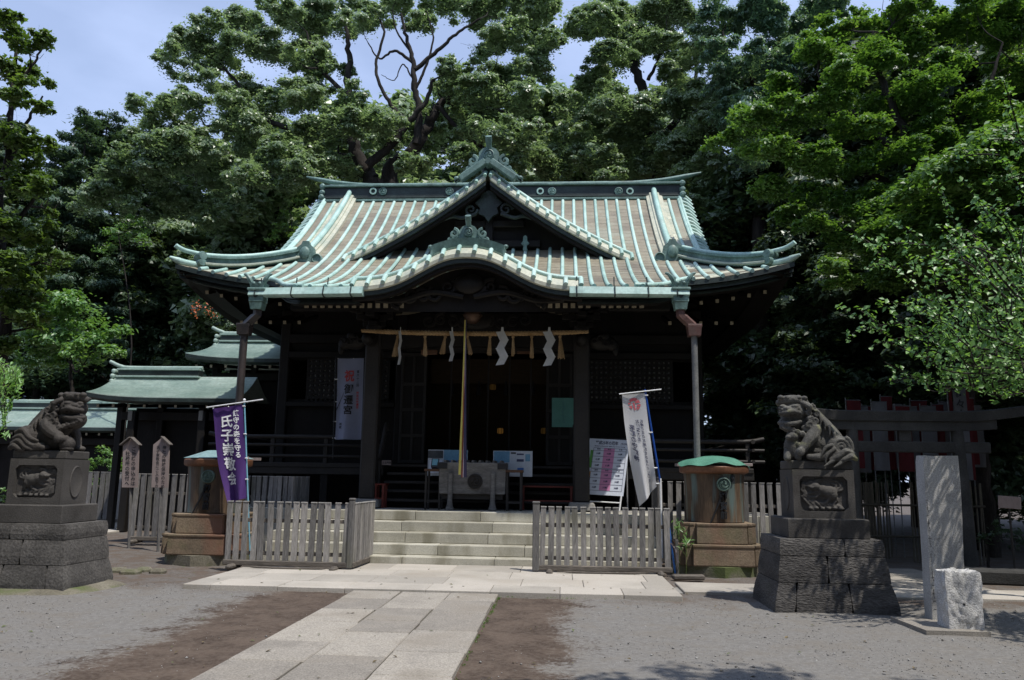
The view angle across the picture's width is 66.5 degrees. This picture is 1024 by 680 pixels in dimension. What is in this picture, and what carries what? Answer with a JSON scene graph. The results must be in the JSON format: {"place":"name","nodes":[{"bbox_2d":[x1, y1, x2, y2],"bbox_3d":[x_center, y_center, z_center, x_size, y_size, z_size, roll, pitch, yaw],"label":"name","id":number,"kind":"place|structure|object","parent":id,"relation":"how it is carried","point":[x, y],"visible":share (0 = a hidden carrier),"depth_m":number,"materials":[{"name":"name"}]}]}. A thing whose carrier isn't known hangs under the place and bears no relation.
{"place":"outdoors","nodes":[
{"label":"outdoors","id":0,"kind":"place"},
{"bbox_2d":[0,355,23,439],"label":"weeping tree","id":1,"kind":"object","parent":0,"point":[5,379],"visible":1,"depth_m":9.79,"materials":[{"name":"green plant"}]},
{"bbox_2d":[107,522,119,533],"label":"path","id":2,"kind":"structure","parent":0,"point":[114,530],"depth_m":19.91,"materials":[{"name":"stone"}]},
{"bbox_2d":[86,472,121,521],"bbox_3d":[-12.596,4.608,23.012,3.544,1.442,0.088,0,-10,4],"label":"picket fence","id":3,"kind":"object","parent":2,"relation":"on","point":[103,485],"visible":0.19,"depth_m":22.99,"materials":[{"name":"grey wood"}]},
{"bbox_2d":[117,411,138,531],"bbox_3d":[-9.986,3.393,20.285,0.200,3.100,0.235,0,-10,4],"label":"gate post","id":4,"kind":"object","parent":2,"relation":"on","point":[131,431],"visible":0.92,"depth_m":20.11,"materials":[{"name":"brown wood"}]},
{"bbox_2d":[263,195,305,246],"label":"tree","id":5,"kind":"object","parent":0,"point":[288,214],"visible":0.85,"depth_m":26.37,"materials":[{"name":"green plant"}]},
{"bbox_2d":[191,590,497,679],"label":"path","id":6,"kind":"structure","parent":0,"point":[383,627],"depth_m":7.16,"materials":[{"name":"stone"}]},
{"bbox_2d":[183,563,682,601],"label":"plaza","id":7,"kind":"structure","parent":0,"point":[525,582],"depth_m":11.04,"materials":[{"name":"stone"}]},
{"bbox_2d":[246,566,328,569],"bbox_3d":[-3.536,3.589,12.293,1.452,0.047,0.037,0,-10,6],"label":"ground rope","id":8,"kind":"object","parent":7,"relation":"on","point":[305,568],"visible":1,"depth_m":12.28,"materials":[{"name":"grey"}]},
{"bbox_2d":[222,498,355,570],"bbox_3d":[-3.579,3.102,12.538,2.128,1.140,0.460,0,-10,6],"label":"picket fence","id":9,"kind":"object","parent":7,"relation":"on","point":[258,520],"visible":0.99,"depth_m":12.51,"materials":[{"name":"grey wood"}]},
{"bbox_2d":[352,501,375,567],"bbox_3d":[-2.485,3.212,13.018,0.086,1.011,1.201,0,-10,6],"label":"picket fence","id":10,"kind":"object","parent":7,"relation":"on","point":[364,531],"visible":0.97,"depth_m":12.97,"materials":[{"name":"grey wood"}]},
{"bbox_2d":[557,571,645,573],"bbox_3d":[1.423,3.657,12.262,1.452,0.047,0.037,1,-10,2],"label":"ground rope","id":11,"kind":"object","parent":7,"relation":"on","point":[580,572],"visible":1,"depth_m":12.25,"materials":[{"name":"grey"}]},
{"bbox_2d":[532,501,672,576],"bbox_3d":[1.432,3.171,12.474,2.223,1.130,0.496,0,-10,4],"label":"picket fence","id":12,"kind":"object","parent":7,"relation":"on","point":[538,563],"visible":0.98,"depth_m":12.45,"materials":[{"name":"grey wood"}]},
{"bbox_2d":[0,0,959,481],"label":"sky","id":13,"kind":"structure","parent":0,"point":[102,47],"materials":[{"name":"blue"}]},
{"bbox_2d":[0,488,1023,679],"bbox_3d":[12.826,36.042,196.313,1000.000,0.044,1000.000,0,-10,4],"label":"ground","id":14,"kind":"structure","parent":0,"point":[509,632],"depth_m":7.82,"materials":[{"name":"gravel"}]},
{"bbox_2d":[0,143,36,356],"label":"evergreen tree","id":15,"kind":"object","parent":14,"relation":"on","point":[15,202],"visible":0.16,"depth_m":32.68,"materials":[{"name":"green plant"}]},
{"bbox_2d":[0,7,74,378],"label":"maple tree","id":16,"kind":"object","parent":14,"relation":"on","point":[34,272],"visible":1,"depth_m":12.81,"materials":[{"name":"green plant"}]},
{"bbox_2d":[0,450,112,590],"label":"statue pedestal","id":17,"kind":"object","parent":14,"relation":"on","point":[53,533],"visible":1,"depth_m":10.42,"materials":[{"name":"stone"}]},
{"bbox_2d":[7,392,90,451],"bbox_3d":[-6.360,1.142,10.868,1.000,0.829,0.621,0,-10,4],"label":"guardian dog statue","id":18,"kind":"object","parent":17,"relation":"on","point":[53,425],"visible":1,"depth_m":10.68,"materials":[{"name":"stone"}]},
{"bbox_2d":[0,580,125,594],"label":"cement skirt","id":19,"kind":"object","parent":14,"relation":"on","point":[104,585],"visible":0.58,"depth_m":9.97,"materials":[{"name":"concrete"}]},
{"bbox_2d":[0,144,130,399],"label":"cedar tree","id":20,"kind":"object","parent":14,"relation":"on","point":[82,264],"visible":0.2,"depth_m":32.11,"materials":[{"name":"green plant"}]},
{"bbox_2d":[7,105,143,399],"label":"cedar tree","id":21,"kind":"object","parent":14,"relation":"on","point":[107,268],"visible":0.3,"depth_m":32.70,"materials":[{"name":"green plant"}]},
{"bbox_2d":[12,288,138,450],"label":"broadleaf tree","id":22,"kind":"object","parent":14,"relation":"on","point":[68,301],"visible":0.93,"depth_m":19.18,"materials":[{"name":"green plant"}]},
{"bbox_2d":[6,125,200,399],"bbox_3d":[-19.359,-1.464,36.537,10.442,17.999,10.378,7,-12,-33],"label":"evergreen tree","id":23,"kind":"object","parent":14,"relation":"on","point":[115,298],"visible":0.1,"depth_m":34.14,"materials":[{"name":"green plant"}]},
{"bbox_2d":[0,399,208,518],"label":"side hall","id":24,"kind":"structure","parent":14,"relation":"on","point":[97,428],"depth_m":25.84,"materials":[{"name":"green metal"}]},
{"bbox_2d":[19,213,190,434],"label":"evergreen tree","id":25,"kind":"object","parent":14,"relation":"on","point":[162,342],"visible":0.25,"depth_m":33.48,"materials":[{"name":"green plant"}]},
{"bbox_2d":[88,445,122,500],"bbox_3d":[-12.386,4.228,23.762,2.640,2.582,1.188,0,-10,4],"label":"leafy bush","id":26,"kind":"object","parent":14,"relation":"on","point":[107,460],"visible":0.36,"depth_m":23.78,"materials":[{"name":"green plant"}]},
{"bbox_2d":[50,108,165,365],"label":"cedar tree","id":27,"kind":"object","parent":14,"relation":"on","point":[118,119],"visible":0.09,"depth_m":35.86,"materials":[{"name":"green plant"}]},
{"bbox_2d":[91,214,153,468],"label":"broadleaf tree","id":28,"kind":"object","parent":14,"relation":"on","point":[111,246],"visible":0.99,"depth_m":25.96,"materials":[{"name":"green plant"}]},
{"bbox_2d":[119,437,141,547],"bbox_3d":[-7.921,3.146,16.049,0.447,2.293,0.147,0,-10,4],"label":"signboard","id":29,"kind":"object","parent":14,"relation":"on","point":[130,466],"visible":0.99,"depth_m":16.12,"materials":[{"name":"brown wood"}]},
{"bbox_2d":[127,473,187,543],"bbox_3d":[-7.156,3.592,16.624,1.980,1.456,0.460,0,-10,4],"label":"picket fence","id":30,"kind":"object","parent":14,"relation":"on","point":[147,527],"visible":0.42,"depth_m":16.64,"materials":[{"name":"grey wood"}]},
{"bbox_2d":[151,436,172,551],"bbox_3d":[-7.069,3.078,15.598,0.382,2.296,0.147,0,-10,4],"label":"signboard","id":31,"kind":"object","parent":14,"relation":"on","point":[160,463],"visible":1,"depth_m":15.67,"materials":[{"name":"brown wood"}]},
{"bbox_2d":[86,360,268,530],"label":"side hall","id":32,"kind":"structure","parent":14,"relation":"on","point":[162,388],"depth_m":20.93,"materials":[{"name":"green metal"}]},
{"bbox_2d":[195,411,208,453],"bbox_3d":[-8.086,3.391,20.162,0.200,3.116,0.235,0,-10,4],"label":"gate post","id":33,"kind":"object","parent":14,"relation":"on","point":[202,431],"visible":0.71,"depth_m":20.27,"materials":[{"name":"brown wood"}]},
{"bbox_2d":[131,135,284,375],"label":"evergreen tree","id":34,"kind":"object","parent":14,"relation":"on","point":[180,232],"visible":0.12,"depth_m":35.48,"materials":[{"name":"green plant"}]},
{"bbox_2d":[161,450,260,566],"bbox_3d":[-5.299,2.968,13.967,1.628,1.960,1.581,0,-10,4],"label":"rainwater tank","id":35,"kind":"object","parent":14,"relation":"on","point":[195,536],"visible":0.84,"depth_m":13.37,"materials":[{"name":"stone"}]},
{"bbox_2d":[175,249,246,406],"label":"evergreen tree","id":36,"kind":"object","parent":14,"relation":"on","point":[182,352],"visible":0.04,"depth_m":32.38,"materials":[{"name":"green plant"}]},
{"bbox_2d":[190,301,235,333],"bbox_3d":[-8.405,2.114,23.967,3.071,6.932,1.900,0,-10,4],"label":"flowering shrub","id":37,"kind":"object","parent":14,"relation":"on","point":[215,315],"visible":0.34,"depth_m":24.80,"materials":[{"name":"green plant"}]},
{"bbox_2d":[185,326,279,504],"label":"side hall","id":38,"kind":"structure","parent":14,"relation":"on","point":[262,359],"depth_m":22.27,"materials":[{"name":"green metal"}]},
{"bbox_2d":[206,398,262,559],"bbox_3d":[-4.794,2.365,13.239,0.984,2.757,0.171,-1,-10,11],"label":"nobori banner","id":39,"kind":"object","parent":14,"relation":"on","point":[230,438],"visible":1,"depth_m":13.34,"materials":[{"name":"purple fabric"}]},
{"bbox_2d":[147,111,341,406],"bbox_3d":[-11.558,-1.587,36.745,9.609,18.532,11.466,-2,-10,18],"label":"evergreen tree","id":40,"kind":"object","parent":14,"relation":"on","point":[248,238],"visible":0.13,"depth_m":34.59,"materials":[{"name":"green plant"}]},
{"bbox_2d":[63,0,568,234],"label":"camphor tree","id":41,"kind":"object","parent":14,"relation":"on","point":[156,154],"visible":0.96,"depth_m":28.48,"materials":[{"name":"green plant"}]},
{"bbox_2d":[272,83,461,249],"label":"evergreen tree","id":42,"kind":"object","parent":14,"relation":"on","point":[403,102],"visible":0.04,"depth_m":39.33,"materials":[{"name":"green plant"}]},
{"bbox_2d":[413,82,570,182],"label":"evergreen tree","id":43,"kind":"object","parent":14,"relation":"on","point":[452,138],"visible":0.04,"depth_m":40.27,"materials":[{"name":"green plant"}]},
{"bbox_2d":[249,503,769,566],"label":"stone platform","id":44,"kind":"structure","parent":14,"relation":"on","point":[465,536],"depth_m":13.98,"materials":[{"name":"stone"}]},
{"bbox_2d":[245,476,291,506],"bbox_3d":[-4.930,3.438,15.596,1.189,1.421,0.086,-2,-10,15],"label":"picket fence","id":45,"kind":"object","parent":44,"relation":"on","point":[275,489],"visible":0.42,"depth_m":15.63,"materials":[{"name":"grey wood"}]},
{"bbox_2d":[290,476,309,507],"bbox_3d":[-4.326,3.499,15.896,0.086,1.421,1.040,0,-10,6],"label":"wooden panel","id":46,"kind":"object","parent":44,"relation":"on","point":[300,489],"visible":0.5,"depth_m":15.89,"materials":[{"name":"grey wood"}]},
{"bbox_2d":[332,356,364,458],"bbox_3d":[-3.543,1.453,16.961,0.738,2.232,0.162,0,-10,4],"label":"nobori banner","id":47,"kind":"object","parent":44,"relation":"on","point":[349,401],"visible":1,"depth_m":17.00,"materials":[{"name":"white fabric"}]},
{"bbox_2d":[374,483,388,507],"bbox_3d":[-2.688,3.181,15.972,0.257,0.486,0.300,0,-10,4],"label":"red stand","id":48,"kind":"object","parent":44,"relation":"on","point":[384,496],"visible":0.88,"depth_m":15.88,"materials":[{"name":"paint"}]},
{"bbox_2d":[424,469,442,509],"bbox_3d":[-1.563,2.988,15.652,0.355,0.800,0.420,0,-10,4],"label":"side table","id":49,"kind":"object","parent":44,"relation":"on","point":[427,496],"visible":0.82,"depth_m":15.51,"materials":[{"name":"brown wood"}]},
{"bbox_2d":[437,460,507,509],"bbox_3d":[-0.774,2.893,15.635,1.400,0.956,0.804,0,-10,4],"label":"offering box","id":50,"kind":"object","parent":44,"relation":"on","point":[482,480],"visible":0.97,"depth_m":15.42,"materials":[{"name":"grey wood"}]},
{"bbox_2d":[169,135,800,511],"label":"shrine hall","id":51,"kind":"structure","parent":44,"relation":"on","point":[644,284],"depth_m":18.20,"materials":[{"name":"green metal"}]},
{"bbox_2d":[304,358,391,407],"bbox_3d":[-3.928,0.976,18.691,2.256,1.270,0.135,0,-10,4],"label":"lattice window","id":52,"kind":"structure","parent":51,"relation":"in","point":[320,379],"depth_m":18.70,"materials":[{"name":"wood"}]},
{"bbox_2d":[398,353,427,463],"bbox_3d":[-2.318,1.582,18.276,0.620,2.600,0.075,0,-10,4],"label":"door leaf","id":53,"kind":"structure","parent":51,"relation":"in","point":[414,367],"depth_m":18.24,"materials":[{"name":"brown wood"}]},
{"bbox_2d":[427,450,467,475],"bbox_3d":[-1.324,2.530,16.079,0.823,0.531,0.028,0,-10,4],"label":"notice board","id":54,"kind":"object","parent":51,"relation":"attached to","point":[443,455],"visible":0.43,"depth_m":16.10,"materials":[{"name":"paper"}]},
{"bbox_2d":[463,312,481,324],"bbox_3d":[-0.794,-0.620,15.778,0.386,0.635,0.382,0,-10,4],"label":"shrine bell","id":55,"kind":"object","parent":51,"relation":"hanging from","point":[472,318],"visible":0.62,"depth_m":15.63,"materials":[{"name":"brown metal"}]},
{"bbox_2d":[458,320,466,476],"bbox_3d":[-0.918,1.108,15.125,0.162,3.058,0.064,0,-10,4],"label":"bell cord","id":56,"kind":"object","parent":55,"relation":"hanging from","point":[463,451],"visible":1,"depth_m":15.04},
{"bbox_2d":[361,327,588,365],"bbox_3d":[-0.768,0.128,15.431,4.555,0.782,0.223,0,-10,4],"label":"sacred rope","id":57,"kind":"object","parent":51,"relation":"hanging from","point":[502,334],"visible":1,"depth_m":15.44,"materials":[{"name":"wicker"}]},
{"bbox_2d":[493,451,532,476],"bbox_3d":[0.015,2.533,15.990,0.806,0.518,0.030,0,-10,4],"label":"notice board","id":58,"kind":"object","parent":51,"relation":"attached to","point":[518,460],"visible":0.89,"depth_m":15.99,"materials":[{"name":"paper"}]},
{"bbox_2d":[546,353,572,465],"bbox_3d":[1.095,1.593,18.051,0.620,2.600,0.075,0,-10,4],"label":"door leaf","id":59,"kind":"structure","parent":51,"relation":"in","point":[559,375],"depth_m":18.03,"materials":[{"name":"brown wood"}]},
{"bbox_2d":[552,398,572,426],"bbox_3d":[1.137,1.619,17.447,0.490,0.650,0.017,0,-10,4],"label":"notice board","id":60,"kind":"object","parent":51,"relation":"attached to","point":[562,412],"visible":0.98,"depth_m":17.45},
{"bbox_2d":[589,359,673,409],"bbox_3d":[2.766,0.998,18.250,2.204,1.270,0.135,0,-10,4],"label":"lattice window","id":61,"kind":"structure","parent":51,"relation":"in","point":[607,378],"depth_m":18.25,"materials":[{"name":"wood"}]},
{"bbox_2d":[506,470,523,510],"bbox_3d":[0.048,2.993,15.546,0.350,0.800,0.420,0,-10,4],"label":"side table","id":62,"kind":"object","parent":44,"relation":"on","point":[520,502],"visible":0.91,"depth_m":15.39,"materials":[{"name":"brown wood"}]},
{"bbox_2d":[522,485,572,509],"bbox_3d":[0.717,3.217,15.896,1.076,0.488,0.300,0,-10,4],"label":"red stand","id":63,"kind":"object","parent":44,"relation":"on","point":[523,505],"visible":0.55,"depth_m":15.77,"materials":[{"name":"paint"}]},
{"bbox_2d":[589,438,627,510],"bbox_3d":[1.952,2.821,16.410,1.026,1.474,0.820,0,-10,4],"label":"notice stand","id":64,"kind":"object","parent":44,"relation":"on","point":[608,466],"visible":1,"depth_m":16.16,"materials":[{"name":"paper"}]},
{"bbox_2d":[526,73,634,181],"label":"evergreen tree","id":65,"kind":"object","parent":14,"relation":"on","point":[546,93],"depth_m":40.27,"materials":[{"name":"green plant"}]},
{"bbox_2d":[539,0,730,214],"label":"camphor tree","id":66,"kind":"object","parent":14,"relation":"on","point":[627,32],"visible":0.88,"depth_m":29.66,"materials":[{"name":"green plant"}]},
{"bbox_2d":[564,73,710,433],"bbox_3d":[7.298,-2.238,39.110,13.104,21.180,10.981,2,-10,-5],"label":"evergreen tree","id":67,"kind":"object","parent":14,"relation":"on","point":[587,178],"visible":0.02,"depth_m":37.14,"materials":[{"name":"green plant"}]},
{"bbox_2d":[619,389,663,563],"bbox_3d":[2.273,2.364,13.726,0.751,3.030,0.248,0,-10,4],"label":"nobori banner","id":68,"kind":"object","parent":14,"relation":"on","point":[636,417],"visible":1,"depth_m":13.82,"materials":[{"name":"white fabric"}]},
{"bbox_2d":[670,456,761,578],"bbox_3d":[3.475,2.987,13.390,1.614,1.981,1.581,0,-10,4],"label":"rainwater tank","id":69,"kind":"object","parent":14,"relation":"on","point":[722,531],"visible":0.97,"depth_m":12.91,"materials":[{"name":"stone"}]},
{"bbox_2d":[651,477,781,562],"bbox_3d":[3.937,3.256,14.065,2.813,1.518,0.146,0,-10,3],"label":"picket fence","id":70,"kind":"object","parent":14,"relation":"on","point":[678,505],"visible":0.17,"depth_m":14.11,"materials":[{"name":"grey wood"}]},
{"bbox_2d":[683,0,851,514],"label":"glossy oak tree","id":71,"kind":"object","parent":14,"relation":"on","point":[767,17],"visible":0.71,"depth_m":25.84,"materials":[{"name":"green plant"}]},
{"bbox_2d":[694,157,849,511],"bbox_3d":[8.101,-0.190,26.009,7.348,12.666,7.303,4,-10,-17],"label":"evergreen tree","id":72,"kind":"object","parent":14,"relation":"on","point":[719,228],"visible":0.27,"depth_m":24.88,"materials":[{"name":"green plant"}]},
{"bbox_2d":[685,55,890,482],"bbox_3d":[9.931,-2.313,31.121,10.762,18.666,10.829,5,-11,-23],"label":"evergreen tree","id":73,"kind":"object","parent":14,"relation":"on","point":[713,385],"visible":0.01,"depth_m":30.83,"materials":[{"name":"green plant"}]},
{"bbox_2d":[732,203,920,512],"bbox_3d":[9.077,0.786,22.610,5.569,9.600,5.535,3,-10,-13],"label":"evergreen tree","id":74,"kind":"object","parent":14,"relation":"on","point":[804,368],"visible":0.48,"depth_m":21.33,"materials":[{"name":"green plant"}]},
{"bbox_2d":[753,460,900,615],"bbox_3d":[3.940,2.481,10.030,1.468,1.829,1.136,0,-10,4],"label":"statue pedestal","id":75,"kind":"object","parent":14,"relation":"on","point":[822,551],"visible":1,"depth_m":9.55,"materials":[{"name":"stone"}]},
{"bbox_2d":[776,395,857,467],"bbox_3d":[3.936,1.199,10.207,0.964,0.938,0.595,0,-10,4],"label":"guardian dog statue","id":76,"kind":"object","parent":75,"relation":"on","point":[813,432],"visible":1,"depth_m":10.03,"materials":[{"name":"stone"}]},
{"bbox_2d":[705,33,965,453],"bbox_3d":[11.480,-2.155,26.084,9.669,16.666,9.609,10,-13,-42],"label":"evergreen tree","id":77,"kind":"object","parent":14,"relation":"on","point":[747,204],"visible":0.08,"depth_m":25.37,"materials":[{"name":"green plant"}]},
{"bbox_2d":[788,11,919,526],"bbox_3d":[14.909,-2.845,29.589,11.216,19.332,11.147,-5,-11,28],"label":"evergreen tree","id":78,"kind":"object","parent":14,"relation":"on","point":[854,145],"visible":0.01,"depth_m":27.34,"materials":[{"name":"green plant"}]},
{"bbox_2d":[845,398,864,467],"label":"votive banner","id":79,"kind":"object","parent":14,"relation":"on","point":[853,404],"visible":0.39,"depth_m":16.74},
{"bbox_2d":[699,0,1023,557],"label":"maple tree","id":80,"kind":"object","parent":14,"relation":"on","point":[908,29],"visible":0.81,"depth_m":17.10,"materials":[{"name":"green plant"}]},
{"bbox_2d":[860,406,871,481],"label":"votive banner","id":81,"kind":"object","parent":14,"relation":"on","point":[866,437],"visible":0.32,"depth_m":16.79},
{"bbox_2d":[870,399,889,481],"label":"votive banner","id":82,"kind":"object","parent":14,"relation":"on","point":[882,460],"visible":0.61,"depth_m":16.59,"materials":[{"name":"fabric"}]},
{"bbox_2d":[879,394,896,556],"bbox_3d":[8.129,2.870,16.724,0.270,3.434,0.070,0,-10,4],"label":"votive banner","id":83,"kind":"object","parent":14,"relation":"on","point":[892,455],"visible":0.51,"depth_m":16.80,"materials":[{"name":"fabric"}]},
{"bbox_2d":[890,404,903,555],"bbox_3d":[8.415,2.987,16.939,0.378,3.285,0.070,0,-10,4],"label":"votive banner","id":84,"kind":"object","parent":14,"relation":"on","point":[891,477],"visible":0.16,"depth_m":16.96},
{"bbox_2d":[777,405,1023,566],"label":"stone torii","id":85,"kind":"object","parent":14,"relation":"on","point":[904,424],"visible":0.76,"depth_m":14.35,"materials":[{"name":"stone"}]},
{"bbox_2d":[894,404,914,557],"bbox_3d":[8.330,2.941,16.444,0.342,3.205,0.070,0,-10,4],"label":"votive banner","id":86,"kind":"object","parent":14,"relation":"on","point":[906,463],"visible":0.59,"depth_m":16.51,"materials":[{"name":"fabric"}]},
{"bbox_2d":[904,404,920,556],"bbox_3d":[8.629,2.978,16.672,0.270,3.218,0.070,0,-10,4],"label":"votive banner","id":87,"kind":"object","parent":14,"relation":"on","point":[915,436],"visible":0.33,"depth_m":16.81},
{"bbox_2d":[804,38,1023,541],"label":"evergreen tree","id":88,"kind":"object","parent":14,"relation":"on","point":[973,76],"visible":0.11,"depth_m":21.45,"materials":[{"name":"green plant"}]},
{"bbox_2d":[860,480,987,565],"bbox_3d":[7.953,3.658,15.763,2.660,1.650,0.970,0,-10,4],"label":"fence","id":89,"kind":"object","parent":14,"relation":"on","point":[868,504],"visible":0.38,"depth_m":15.40,"materials":[{"name":"wood"}]},
{"bbox_2d":[919,404,938,455],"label":"votive banner","id":90,"kind":"object","parent":14,"relation":"on","point":[929,436],"visible":0.41,"depth_m":16.56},
{"bbox_2d":[835,81,1023,404],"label":"plum tree","id":91,"kind":"object","parent":14,"relation":"on","point":[994,334],"visible":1,"depth_m":9.86,"materials":[{"name":"green plant"}]},
{"bbox_2d":[930,402,946,455],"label":"votive banner","id":92,"kind":"object","parent":14,"relation":"on","point":[940,434],"visible":0.34,"depth_m":16.79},
{"bbox_2d":[916,456,963,619],"bbox_3d":[4.912,2.286,8.922,0.427,1.908,0.212,0,-10,4],"label":"stone post","id":93,"kind":"object","parent":14,"relation":"on","point":[939,503],"visible":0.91,"depth_m":8.88,"materials":[{"name":"grey stone"}]},
{"bbox_2d":[856,164,1023,307],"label":"maple tree","id":94,"kind":"object","parent":14,"relation":"on","point":[920,282],"visible":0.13,"depth_m":16.02,"materials":[{"name":"green plant"}]},
{"bbox_2d":[890,617,990,636],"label":"base slab","id":95,"kind":"structure","parent":14,"relation":"on","point":[926,626],"depth_m":8.18,"materials":[{"name":"stone"}]},
{"bbox_2d":[934,567,984,629],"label":"rough stone block","id":96,"kind":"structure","parent":95,"relation":"on","point":[958,597],"depth_m":8.21,"materials":[{"name":"grey stone"}]},
{"bbox_2d":[864,104,1023,280],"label":"maple tree","id":97,"kind":"object","parent":14,"relation":"on","point":[918,192],"visible":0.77,"depth_m":13.82,"materials":[{"name":"green plant"}]},
{"bbox_2d":[864,0,1023,386],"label":"evergreen tree","id":98,"kind":"object","parent":14,"relation":"on","point":[902,169],"depth_m":24.82,"materials":[{"name":"green plant"}]},
{"bbox_2d":[873,272,1023,549],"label":"evergreen tree","id":99,"kind":"object","parent":14,"relation":"on","point":[1007,476],"visible":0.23,"depth_m":18.47,"materials":[{"name":"green plant"}]},
{"bbox_2d":[946,384,975,479],"bbox_3d":[9.177,2.650,15.826,0.437,3.590,0.067,-1,-10,8],"label":"votive banner","id":100,"kind":"object","parent":14,"relation":"on","point":[961,401],"visible":0.45,"depth_m":16.04,"materials":[{"name":"fabric"}]},
{"bbox_2d":[974,405,985,557],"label":"votive banner","id":101,"kind":"object","parent":14,"relation":"on","point":[980,434],"visible":0.36,"depth_m":16.67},
{"bbox_2d":[964,567,1023,585],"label":"stone kerb","id":102,"kind":"structure","parent":14,"relation":"on","point":[1002,576],"depth_m":12.15,"materials":[{"name":"stone"}]},
{"bbox_2d":[976,519,1023,567],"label":"leafy bush","id":103,"kind":"object","parent":14,"relation":"on","point":[996,522],"visible":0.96,"depth_m":14.44,"materials":[{"name":"green plant"}]},
{"bbox_2d":[998,495,1020,568],"bbox_3d":[8.171,3.232,12.753,0.371,1.357,0.056,0,-10,4],"label":"sign","id":104,"kind":"object","parent":14,"relation":"on","point":[1010,502],"visible":0.9,"depth_m":12.82,"materials":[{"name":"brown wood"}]},
{"bbox_2d":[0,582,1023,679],"bbox_3d":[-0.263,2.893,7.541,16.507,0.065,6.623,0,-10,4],"label":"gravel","id":105,"kind":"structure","parent":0,"point":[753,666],"depth_m":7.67,"materials":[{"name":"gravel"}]},
{"bbox_2d":[672,574,704,579],"bbox_3d":[2.743,3.688,12.145,0.500,0.080,0.140,1,-10,-2],"label":"timber block","id":106,"kind":"object","parent":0,"point":[688,576],"depth_m":12.08,"materials":[{"name":"grey wood"}]},
{"bbox_2d":[673,582,1023,601],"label":"side path","id":107,"kind":"structure","parent":0,"point":[735,589],"depth_m":10.90,"materials":[{"name":"stone"}]},
{"bbox_2d":[889,568,991,589],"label":"torii path","id":108,"kind":"structure","parent":0,"point":[906,578],"depth_m":12.56,"materials":[{"name":"stone"}]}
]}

